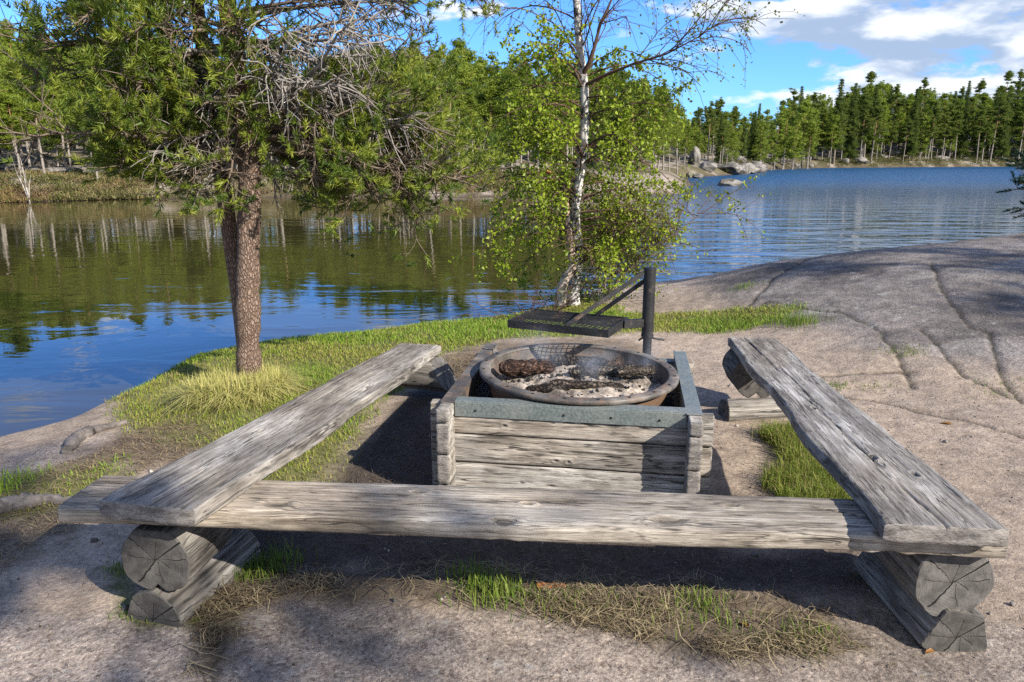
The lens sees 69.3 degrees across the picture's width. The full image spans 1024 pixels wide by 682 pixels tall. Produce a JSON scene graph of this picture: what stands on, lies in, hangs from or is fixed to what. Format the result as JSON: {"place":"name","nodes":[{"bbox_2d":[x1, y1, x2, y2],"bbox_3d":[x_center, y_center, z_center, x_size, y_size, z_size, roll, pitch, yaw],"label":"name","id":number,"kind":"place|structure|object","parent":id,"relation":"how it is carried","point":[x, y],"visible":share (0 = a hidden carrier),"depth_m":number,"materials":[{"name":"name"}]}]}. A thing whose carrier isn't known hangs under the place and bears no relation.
{"place":"outdoors","nodes":[
{"label":"outdoors","id":0,"kind":"place"},
{"bbox_2d":[0,133,1023,681],"bbox_3d":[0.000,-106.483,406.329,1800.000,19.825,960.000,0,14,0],"label":"ground","id":1,"kind":"structure","parent":0,"point":[958,307],"depth_m":3.16,"materials":[{"name":"stone"}]},
{"bbox_2d":[0,84,16,172],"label":"pine tree","id":2,"kind":"object","parent":1,"relation":"on","point":[2,149],"visible":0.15,"depth_m":38.94,"materials":[{"name":"green plant"}]},
{"bbox_2d":[0,17,28,146],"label":"pine tree","id":3,"kind":"object","parent":1,"relation":"on","point":[5,38],"visible":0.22,"depth_m":57.82,"materials":[{"name":"green plant"}]},
{"bbox_2d":[0,86,40,175],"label":"pine tree","id":4,"kind":"object","parent":1,"relation":"on","point":[8,101],"visible":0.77,"depth_m":36.81,"materials":[{"name":"green plant"}]},
{"bbox_2d":[2,46,44,158],"bbox_3d":[-29.424,-14.191,45.227,2.906,7.395,3.115,-2,14,-8],"label":"pine tree","id":5,"kind":"object","parent":1,"relation":"on","point":[16,53],"visible":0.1,"depth_m":44.68,"materials":[{"name":"green plant"}]},
{"bbox_2d":[0,54,48,166],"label":"pine tree","id":6,"kind":"object","parent":1,"relation":"on","point":[26,142],"visible":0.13,"depth_m":40.99,"materials":[{"name":"green plant"}]},
{"bbox_2d":[13,152,37,201],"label":"bare sapling","id":7,"kind":"object","parent":1,"relation":"on","point":[27,191],"visible":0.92,"depth_m":35.42,"materials":[{"name":"beige plant"}]},
{"bbox_2d":[0,492,71,514],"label":"exposed root","id":8,"kind":"object","parent":1,"relation":"on","point":[8,504],"visible":0.66,"depth_m":3.52,"materials":[{"name":"grey wood"}]},
{"bbox_2d":[10,49,64,173],"bbox_3d":[-24.437,-11.492,37.856,2.546,6.488,2.729,2,14,7],"label":"pine tree","id":9,"kind":"object","parent":1,"relation":"on","point":[33,106],"visible":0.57,"depth_m":37.36,"materials":[{"name":"green plant"}]},
{"bbox_2d":[27,159,63,167],"bbox_3d":[-28.598,-10.813,45.609,2.028,0.802,1.897,-8,16,-28],"label":"boulder","id":10,"kind":"object","parent":1,"relation":"on","point":[36,162],"visible":0.38,"depth_m":44.82,"materials":[{"name":"stone"}]},
{"bbox_2d":[33,48,77,165],"bbox_3d":[-27.289,-14.031,44.436,3.013,7.501,2.837,-4,14,-16],"label":"pine tree","id":11,"kind":"object","parent":1,"relation":"on","point":[57,139],"visible":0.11,"depth_m":44.47,"materials":[{"name":"green plant"}]},
{"bbox_2d":[30,41,85,166],"bbox_3d":[-25.636,-13.071,41.895,2.994,7.439,2.772,9,17,33],"label":"pine tree","id":12,"kind":"object","parent":1,"relation":"on","point":[64,74],"visible":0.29,"depth_m":41.58,"materials":[{"name":"green plant"}]},
{"bbox_2d":[40,38,75,157],"bbox_3d":[-32.831,-17.345,52.950,2.564,9.202,2.675,8,16,28],"label":"spruce tree","id":13,"kind":"object","parent":1,"relation":"on","point":[49,143],"visible":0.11,"depth_m":53.31,"materials":[{"name":"green plant"}]},
{"bbox_2d":[45,54,75,166],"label":"pine tree","id":14,"kind":"object","parent":1,"relation":"on","point":[70,163],"visible":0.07,"depth_m":42.80,"materials":[{"name":"green plant"}]},
{"bbox_2d":[45,166,82,172],"bbox_3d":[-25.913,-9.711,42.593,1.528,0.688,2.227,8,16,28],"label":"boulder","id":15,"kind":"object","parent":1,"relation":"on","point":[61,168],"visible":0.41,"depth_m":42.11,"materials":[{"name":"stone"}]},
{"bbox_2d":[65,61,92,169],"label":"pine tree","id":16,"kind":"object","parent":1,"relation":"on","point":[79,75],"visible":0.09,"depth_m":42.72,"materials":[{"name":"green plant"}]},
{"bbox_2d":[61,420,127,453],"bbox_3d":[-2.592,0.579,4.522,0.182,0.108,0.536,2,14,9],"label":"exposed root","id":17,"kind":"object","parent":1,"relation":"on","point":[73,441],"visible":0.91,"depth_m":4.51,"materials":[{"name":"grey wood"}]},
{"bbox_2d":[133,358,333,420],"bbox_3d":[-1.939,0.287,5.166,1.463,0.307,1.370,0,14,0],"label":"grass tussock","id":18,"kind":"object","parent":1,"relation":"on","point":[223,390],"depth_m":5.00,"materials":[{"name":"plant"}]},
{"bbox_2d":[0,0,516,379],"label":"pine tree","id":19,"kind":"object","parent":1,"relation":"on","point":[129,62],"visible":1,"depth_m":4.68,"materials":[{"name":"green plant"}]},
{"bbox_2d":[99,343,456,526],"bbox_3d":[-0.865,0.413,3.768,0.436,0.414,2.783,3,14,12],"label":"log bench","id":20,"kind":"object","parent":1,"relation":"on","point":[193,488],"visible":0.98,"depth_m":3.02,"materials":[{"name":"grey wood"}]},
{"bbox_2d":[0,167,606,202],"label":"heather","id":21,"kind":"object","parent":1,"relation":"on","point":[77,192],"visible":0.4,"depth_m":37.99,"materials":[{"name":"plant"}]},
{"bbox_2d":[417,54,449,159],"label":"pine tree","id":22,"kind":"object","parent":1,"relation":"on","point":[435,75],"visible":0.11,"depth_m":41.40,"materials":[{"name":"green plant"}]},
{"bbox_2d":[443,50,467,130],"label":"pine tree","id":23,"kind":"object","parent":1,"relation":"on","point":[452,71],"visible":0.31,"depth_m":55.17,"materials":[{"name":"green plant"}]},
{"bbox_2d":[445,37,480,155],"bbox_3d":[-3.953,-19.037,58.547,3.210,9.531,3.285,13,19,43],"label":"pine tree","id":24,"kind":"object","parent":1,"relation":"on","point":[460,43],"visible":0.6,"depth_m":57.72,"materials":[{"name":"green plant"}]},
{"bbox_2d":[457,89,483,168],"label":"pine tree","id":25,"kind":"object","parent":1,"relation":"on","point":[471,101],"visible":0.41,"depth_m":41.77,"materials":[{"name":"green plant"}]},
{"bbox_2d":[471,93,498,166],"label":"pine tree","id":26,"kind":"object","parent":1,"relation":"on","point":[481,96],"visible":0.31,"depth_m":45.09,"materials":[{"name":"green plant"}]},
{"bbox_2d":[475,77,507,171],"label":"pine tree","id":27,"kind":"object","parent":1,"relation":"on","point":[487,110],"visible":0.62,"depth_m":43.80,"materials":[{"name":"green plant"}]},
{"bbox_2d":[476,70,518,169],"bbox_3d":[-0.496,-13.159,44.968,3.080,6.383,3.110,3,14,10],"label":"pine tree","id":28,"kind":"object","parent":1,"relation":"on","point":[496,113],"visible":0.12,"depth_m":44.41,"materials":[{"name":"green plant"}]},
{"bbox_2d":[487,115,509,170],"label":"pine tree","id":29,"kind":"object","parent":1,"relation":"on","point":[500,127],"visible":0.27,"depth_m":42.67,"materials":[{"name":"green plant"}]},
{"bbox_2d":[491,69,527,171],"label":"pine tree","id":30,"kind":"object","parent":1,"relation":"on","point":[504,87],"visible":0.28,"depth_m":43.49,"materials":[{"name":"green plant"}]},
{"bbox_2d":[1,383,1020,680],"bbox_3d":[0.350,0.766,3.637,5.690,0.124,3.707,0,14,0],"label":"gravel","id":31,"kind":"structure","parent":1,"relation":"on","point":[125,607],"depth_m":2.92,"materials":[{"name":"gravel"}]},
{"bbox_2d":[0,279,1022,662],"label":"grass","id":32,"kind":"structure","parent":1,"relation":"on","point":[804,473],"depth_m":5.17,"materials":[{"name":"plant"}]},
{"bbox_2d":[0,353,1023,681],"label":"dry straw","id":33,"kind":"object","parent":1,"relation":"on","point":[318,579],"visible":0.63,"depth_m":2.77,"materials":[{"name":"plant"}]},
{"bbox_2d":[0,25,1023,171],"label":"forest","id":34,"kind":"object","parent":1,"relation":"on","point":[810,136],"visible":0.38,"depth_m":144.95,"materials":[{"name":"green plant"}]},
{"bbox_2d":[452,253,609,321],"bbox_3d":[0.198,-0.433,7.999,1.806,0.993,1.112,6,15,23],"label":"bare shrub","id":35,"kind":"object","parent":1,"relation":"on","point":[544,304],"visible":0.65,"depth_m":7.94,"materials":[{"name":"brown plant"}]},
{"bbox_2d":[57,475,1007,651],"bbox_3d":[0.023,0.790,2.744,3.162,0.528,0.564,1,14,3],"label":"log bench","id":36,"kind":"object","parent":1,"relation":"on","point":[932,596],"visible":0.76,"depth_m":2.52,"materials":[{"name":"grey wood"}]},
{"bbox_2d":[516,77,553,170],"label":"pine tree","id":37,"kind":"object","parent":1,"relation":"on","point":[542,89],"visible":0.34,"depth_m":43.82,"materials":[{"name":"green plant"}]},
{"bbox_2d":[555,93,579,166],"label":"pine tree","id":38,"kind":"object","parent":1,"relation":"on","point":[570,104],"visible":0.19,"depth_m":45.36,"materials":[{"name":"green plant"}]},
{"bbox_2d":[430,343,714,494],"bbox_3d":[0.345,0.438,4.021,1.328,0.538,1.309,2,14,9],"label":"fire box","id":39,"kind":"object","parent":1,"relation":"on","point":[481,436],"visible":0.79,"depth_m":3.50,"materials":[{"name":"grey wood"}]},
{"bbox_2d":[479,343,678,405],"bbox_3d":[0.349,0.264,3.964,1.050,0.252,1.050,1,15,0],"label":"fire bowl","id":40,"kind":"object","parent":39,"relation":"in","point":[666,375],"visible":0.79,"depth_m":3.99,"materials":[{"name":"metal"}]},
{"bbox_2d":[497,364,661,397],"bbox_3d":[0.352,0.207,3.948,0.920,0.096,0.919,0,14,0],"label":"ash","id":41,"kind":"object","parent":40,"relation":"in","point":[634,385],"visible":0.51,"depth_m":3.88},
{"bbox_2d":[499,358,555,377],"bbox_3d":[0.082,0.142,3.983,0.302,0.100,0.119,-1,14,-12],"label":"charred log","id":42,"kind":"object","parent":41,"relation":"on","point":[512,368],"visible":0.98,"depth_m":3.95,"materials":[{"name":"brown wood"}]},
{"bbox_2d":[526,383,569,392],"bbox_3d":[0.182,0.240,3.750,0.224,0.053,0.062,-3,13,9],"label":"charred log","id":43,"kind":"object","parent":41,"relation":"on","point":[546,387],"visible":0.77,"depth_m":3.73,"materials":[{"name":"brown wood"}]},
{"bbox_2d":[549,353,608,365],"bbox_3d":[0.371,0.113,4.127,0.336,0.077,0.091,5,15,13],"label":"charred log","id":44,"kind":"object","parent":41,"relation":"on","point":[561,359],"visible":0.77,"depth_m":4.11,"materials":[{"name":"grey wood"}]},
{"bbox_2d":[550,379,623,388],"bbox_3d":[0.382,0.224,3.776,0.381,0.051,0.060,3,14,-5],"label":"charred log","id":45,"kind":"object","parent":41,"relation":"on","point":[573,384],"visible":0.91,"depth_m":3.76,"materials":[{"name":"brown wood"}]},
{"bbox_2d":[569,364,620,377],"bbox_3d":[0.452,0.160,3.955,0.291,0.067,0.084,-3,14,-4],"label":"charred log","id":46,"kind":"object","parent":41,"relation":"on","point":[595,370],"visible":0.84,"depth_m":3.93,"materials":[{"name":"grey wood"}]},
{"bbox_2d":[614,363,655,378],"bbox_3d":[0.653,0.160,3.914,0.246,0.078,0.085,-2,13,-28],"label":"charred log","id":47,"kind":"object","parent":41,"relation":"on","point":[628,371],"visible":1,"depth_m":3.88,"materials":[{"name":"grey wood"}]},
{"bbox_2d":[508,267,664,354],"bbox_3d":[0.440,-0.081,4.326,0.812,0.695,0.463,6,15,24],"label":"grill stand","id":48,"kind":"object","parent":39,"relation":"on","point":[549,320],"visible":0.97,"depth_m":4.27,"materials":[{"name":"metal"}]},
{"bbox_2d":[523,266,663,302],"bbox_3d":[0.976,-0.734,9.033,1.967,0.546,0.877,0,14,0],"label":"heather shrub","id":49,"kind":"object","parent":1,"relation":"on","point":[592,293],"visible":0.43,"depth_m":9.03,"materials":[{"name":"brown plant"}]},
{"bbox_2d":[605,69,631,166],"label":"spruce tree","id":50,"kind":"object","parent":1,"relation":"on","point":[622,93],"visible":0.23,"depth_m":64.48,"materials":[{"name":"green plant"}]},
{"bbox_2d":[448,0,804,311],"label":"birch tree","id":51,"kind":"object","parent":1,"relation":"on","point":[546,188],"visible":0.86,"depth_m":8.13,"materials":[{"name":"green plant"}]},
{"bbox_2d":[501,137,770,304],"bbox_3d":[1.456,-1.259,8.264,2.659,2.038,1.958,10,17,37],"label":"birch shrub","id":52,"kind":"object","parent":1,"relation":"on","point":[639,257],"visible":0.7,"depth_m":8.29,"materials":[{"name":"green plant"}]},
{"bbox_2d":[635,87,655,163],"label":"pine tree","id":53,"kind":"object","parent":1,"relation":"on","point":[644,118],"visible":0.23,"depth_m":58.81,"materials":[{"name":"green plant"}]},
{"bbox_2d":[640,112,671,169],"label":"pine tree","id":54,"kind":"object","parent":1,"relation":"on","point":[655,131],"visible":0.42,"depth_m":57.27,"materials":[{"name":"green plant"}]},
{"bbox_2d":[646,86,677,169],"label":"pine tree","id":55,"kind":"object","parent":1,"relation":"on","point":[664,147],"visible":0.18,"depth_m":65.94,"materials":[{"name":"green plant"}]},
{"bbox_2d":[650,88,680,169],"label":"pine tree","id":56,"kind":"object","parent":1,"relation":"on","point":[663,108],"visible":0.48,"depth_m":62.54,"materials":[{"name":"green plant"}]},
{"bbox_2d":[660,112,684,171],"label":"pine tree","id":57,"kind":"object","parent":1,"relation":"on","point":[674,126],"visible":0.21,"depth_m":70.40,"materials":[{"name":"green plant"}]},
{"bbox_2d":[670,117,687,173],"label":"pine tree","id":58,"kind":"object","parent":1,"relation":"on","point":[676,146],"visible":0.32,"depth_m":76.37,"materials":[{"name":"green plant"}]},
{"bbox_2d":[688,146,700,164],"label":"boulder","id":59,"kind":"object","parent":1,"relation":"on","point":[695,155],"visible":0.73,"depth_m":93.87,"materials":[{"name":"stone"}]},
{"bbox_2d":[699,162,716,172],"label":"boulder","id":60,"kind":"object","parent":1,"relation":"on","point":[708,167],"visible":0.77,"depth_m":90.71,"materials":[{"name":"stone"}]},
{"bbox_2d":[701,101,718,160],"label":"pine tree","id":61,"kind":"object","parent":1,"relation":"on","point":[711,111],"visible":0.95,"depth_m":106.58,"materials":[{"name":"green plant"}]},
{"bbox_2d":[713,114,725,162],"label":"spruce tree","id":62,"kind":"object","parent":1,"relation":"on","point":[717,159],"visible":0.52,"depth_m":105.07,"materials":[{"name":"green plant"}]},
{"bbox_2d":[716,122,727,164],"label":"pine tree","id":63,"kind":"object","parent":1,"relation":"on","point":[722,136],"visible":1,"depth_m":96.87,"materials":[{"name":"green plant"}]},
{"bbox_2d":[717,164,744,174],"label":"boulder","id":64,"kind":"object","parent":1,"relation":"on","point":[734,169],"visible":0.77,"depth_m":96.81,"materials":[{"name":"stone"}]},
{"bbox_2d":[725,106,740,153],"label":"pine tree","id":65,"kind":"object","parent":1,"relation":"on","point":[734,111],"visible":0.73,"depth_m":121.11,"materials":[{"name":"green plant"}]},
{"bbox_2d":[738,117,747,156],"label":"spruce tree","id":66,"kind":"object","parent":1,"relation":"on","point":[744,146],"visible":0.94,"depth_m":114.81,"materials":[{"name":"green plant"}]},
{"bbox_2d":[747,111,757,160],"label":"spruce tree","id":67,"kind":"object","parent":1,"relation":"on","point":[752,139],"visible":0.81,"depth_m":124.90,"materials":[{"name":"green plant"}]},
{"bbox_2d":[786,88,801,161],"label":"pine tree","id":68,"kind":"object","parent":1,"relation":"on","point":[795,100],"visible":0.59,"depth_m":160.70,"materials":[{"name":"green plant"}]},
{"bbox_2d":[809,92,825,160],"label":"pine tree","id":69,"kind":"object","parent":1,"relation":"on","point":[814,97],"visible":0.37,"depth_m":173.55,"materials":[{"name":"green plant"}]},
{"bbox_2d":[825,79,846,163],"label":"spruce tree","id":70,"kind":"object","parent":1,"relation":"on","point":[839,106],"visible":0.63,"depth_m":175.63,"materials":[{"name":"green plant"}]},
{"bbox_2d":[840,100,849,158],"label":"pine tree","id":71,"kind":"object","parent":1,"relation":"on","point":[844,120],"visible":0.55,"depth_m":177.85,"materials":[{"name":"green plant"}]},
{"bbox_2d":[838,82,860,158],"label":"spruce tree","id":72,"kind":"object","parent":1,"relation":"on","point":[851,140],"visible":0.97,"depth_m":181.86,"materials":[{"name":"green plant"}]},
{"bbox_2d":[718,337,1008,546],"bbox_3d":[1.505,0.509,3.691,0.493,0.563,2.817,1,14,4],"label":"log bench","id":73,"kind":"object","parent":1,"relation":"on","point":[896,491],"visible":0.98,"depth_m":2.90,"materials":[{"name":"grey wood"}]},
{"bbox_2d":[855,86,874,153],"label":"pine tree","id":74,"kind":"object","parent":1,"relation":"on","point":[865,90],"visible":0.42,"depth_m":189.18,"materials":[{"name":"green plant"}]},
{"bbox_2d":[857,103,874,156],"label":"pine tree","id":75,"kind":"object","parent":1,"relation":"on","point":[861,133],"visible":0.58,"depth_m":184.03,"materials":[{"name":"green plant"}]},
{"bbox_2d":[856,98,876,156],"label":"pine tree","id":76,"kind":"object","parent":1,"relation":"on","point":[866,101],"visible":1,"depth_m":181.65,"materials":[{"name":"green plant"}]},
{"bbox_2d":[859,94,875,156],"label":"pine tree","id":77,"kind":"object","parent":1,"relation":"on","point":[871,99],"visible":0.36,"depth_m":184.95,"materials":[{"name":"green plant"}]},
{"bbox_2d":[720,149,1020,172],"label":"undergrowth","id":78,"kind":"object","parent":1,"relation":"on","point":[900,158],"visible":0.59,"depth_m":194.23,"materials":[{"name":"green plant"}]},
{"bbox_2d":[863,84,881,154],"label":"spruce tree","id":79,"kind":"object","parent":1,"relation":"on","point":[877,97],"visible":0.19,"depth_m":194.80,"materials":[{"name":"green plant"}]},
{"bbox_2d":[864,99,889,162],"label":"pine tree","id":80,"kind":"object","parent":1,"relation":"on","point":[878,110],"visible":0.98,"depth_m":182.47,"materials":[{"name":"green plant"}]},
{"bbox_2d":[887,120,899,158],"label":"pine tree","id":81,"kind":"object","parent":1,"relation":"on","point":[894,126],"visible":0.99,"depth_m":189.39,"materials":[{"name":"green plant"}]},
{"bbox_2d":[885,84,907,148],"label":"pine tree","id":82,"kind":"object","parent":1,"relation":"on","point":[893,98],"visible":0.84,"depth_m":205.78,"materials":[{"name":"green plant"}]},
{"bbox_2d":[899,118,915,163],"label":"pine tree","id":83,"kind":"object","parent":1,"relation":"on","point":[909,126],"visible":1,"depth_m":189.38,"materials":[{"name":"green plant"}]},
{"bbox_2d":[900,88,920,161],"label":"spruce tree","id":84,"kind":"object","parent":1,"relation":"on","point":[912,144],"visible":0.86,"depth_m":191.98,"materials":[{"name":"green plant"}]},
{"bbox_2d":[916,118,927,158],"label":"pine tree","id":85,"kind":"object","parent":1,"relation":"on","point":[922,148],"visible":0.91,"depth_m":194.75,"materials":[{"name":"green plant"}]},
{"bbox_2d":[915,77,930,117],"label":"pine tree","id":86,"kind":"object","parent":1,"relation":"on","point":[925,92],"visible":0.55,"depth_m":213.21,"materials":[{"name":"green plant"}]},
{"bbox_2d":[922,100,943,161],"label":"pine tree","id":87,"kind":"object","parent":1,"relation":"on","point":[936,111],"visible":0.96,"depth_m":193.96,"materials":[{"name":"green plant"}]},
{"bbox_2d":[926,106,946,158],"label":"pine tree","id":88,"kind":"object","parent":1,"relation":"on","point":[940,121],"visible":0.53,"depth_m":196.10,"materials":[{"name":"green plant"}]},
{"bbox_2d":[938,106,951,160],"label":"pine tree","id":89,"kind":"object","parent":1,"relation":"on","point":[945,117],"visible":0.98,"depth_m":196.38,"materials":[{"name":"green plant"}]},
{"bbox_2d":[935,104,957,155],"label":"pine tree","id":90,"kind":"object","parent":1,"relation":"on","point":[952,110],"visible":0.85,"depth_m":198.02,"materials":[{"name":"green plant"}]},
{"bbox_2d":[950,110,964,159],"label":"pine tree","id":91,"kind":"object","parent":1,"relation":"on","point":[957,131],"visible":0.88,"depth_m":197.71,"materials":[{"name":"green plant"}]},
{"bbox_2d":[953,100,971,157],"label":"spruce tree","id":92,"kind":"object","parent":1,"relation":"on","point":[963,148],"visible":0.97,"depth_m":201.56,"materials":[{"name":"green plant"}]},
{"bbox_2d":[963,97,980,143],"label":"pine tree","id":93,"kind":"object","parent":1,"relation":"on","point":[972,108],"visible":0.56,"depth_m":209.95,"materials":[{"name":"green plant"}]},
{"bbox_2d":[968,104,987,162],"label":"pine tree","id":94,"kind":"object","parent":1,"relation":"on","point":[980,114],"visible":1,"depth_m":199.13,"materials":[{"name":"green plant"}]},
{"bbox_2d":[972,107,996,162],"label":"pine tree","id":95,"kind":"object","parent":1,"relation":"on","point":[987,132],"visible":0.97,"depth_m":200.59,"materials":[{"name":"green plant"}]},
{"bbox_2d":[985,96,1013,162],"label":"pine tree","id":96,"kind":"object","parent":1,"relation":"on","point":[1002,117],"visible":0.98,"depth_m":199.91,"materials":[{"name":"green plant"}]},
{"bbox_2d":[992,97,1010,161],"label":"spruce tree","id":97,"kind":"object","parent":1,"relation":"on","point":[1002,149],"visible":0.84,"depth_m":203.47,"materials":[{"name":"green plant"}]},
{"bbox_2d":[993,93,1015,157],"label":"spruce tree","id":98,"kind":"object","parent":1,"relation":"on","point":[1010,125],"visible":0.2,"depth_m":205.64,"materials":[{"name":"green plant"}]},
{"bbox_2d":[999,70,1016,100],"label":"pine tree","id":99,"kind":"object","parent":1,"relation":"on","point":[1008,76],"visible":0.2,"depth_m":235.90,"materials":[{"name":"green plant"}]},
{"bbox_2d":[996,148,1023,218],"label":"dwarf pine","id":100,"kind":"object","parent":1,"relation":"on","point":[1019,181],"visible":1,"depth_m":10.53,"materials":[{"name":"green plant"}]},
{"bbox_2d":[1010,79,1021,141],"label":"spruce tree","id":101,"kind":"object","parent":1,"relation":"on","point":[1018,93],"visible":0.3,"depth_m":226.30,"materials":[{"name":"green plant"}]},
{"bbox_2d":[1010,69,1023,97],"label":"pine tree","id":102,"kind":"object","parent":1,"relation":"on","point":[1021,74],"visible":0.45,"depth_m":239.18,"materials":[{"name":"green plant"}]},
{"bbox_2d":[1011,96,1023,156],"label":"pine tree","id":103,"kind":"object","parent":1,"relation":"on","point":[1020,120],"visible":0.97,"depth_m":204.57,"materials":[{"name":"green plant"}]},
{"bbox_2d":[0,167,1023,435],"bbox_3d":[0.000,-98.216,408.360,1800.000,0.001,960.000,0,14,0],"label":"water","id":104,"kind":"structure","parent":0,"point":[104,299],"depth_m":15.36,"materials":[{"name":"liquid"}]},
{"bbox_2d":[717,179,742,185],"bbox_3d":[17.034,-12.320,57.967,2.076,0.773,1.577,-3,14,-13],"label":"boulder","id":105,"kind":"object","parent":104,"relation":"in","point":[728,182],"visible":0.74,"depth_m":57.37,"materials":[{"name":"stone"}]},
{"bbox_2d":[0,0,1023,136],"label":"sky","id":106,"kind":"structure","parent":0,"point":[952,43],"materials":[{"name":"blue"}]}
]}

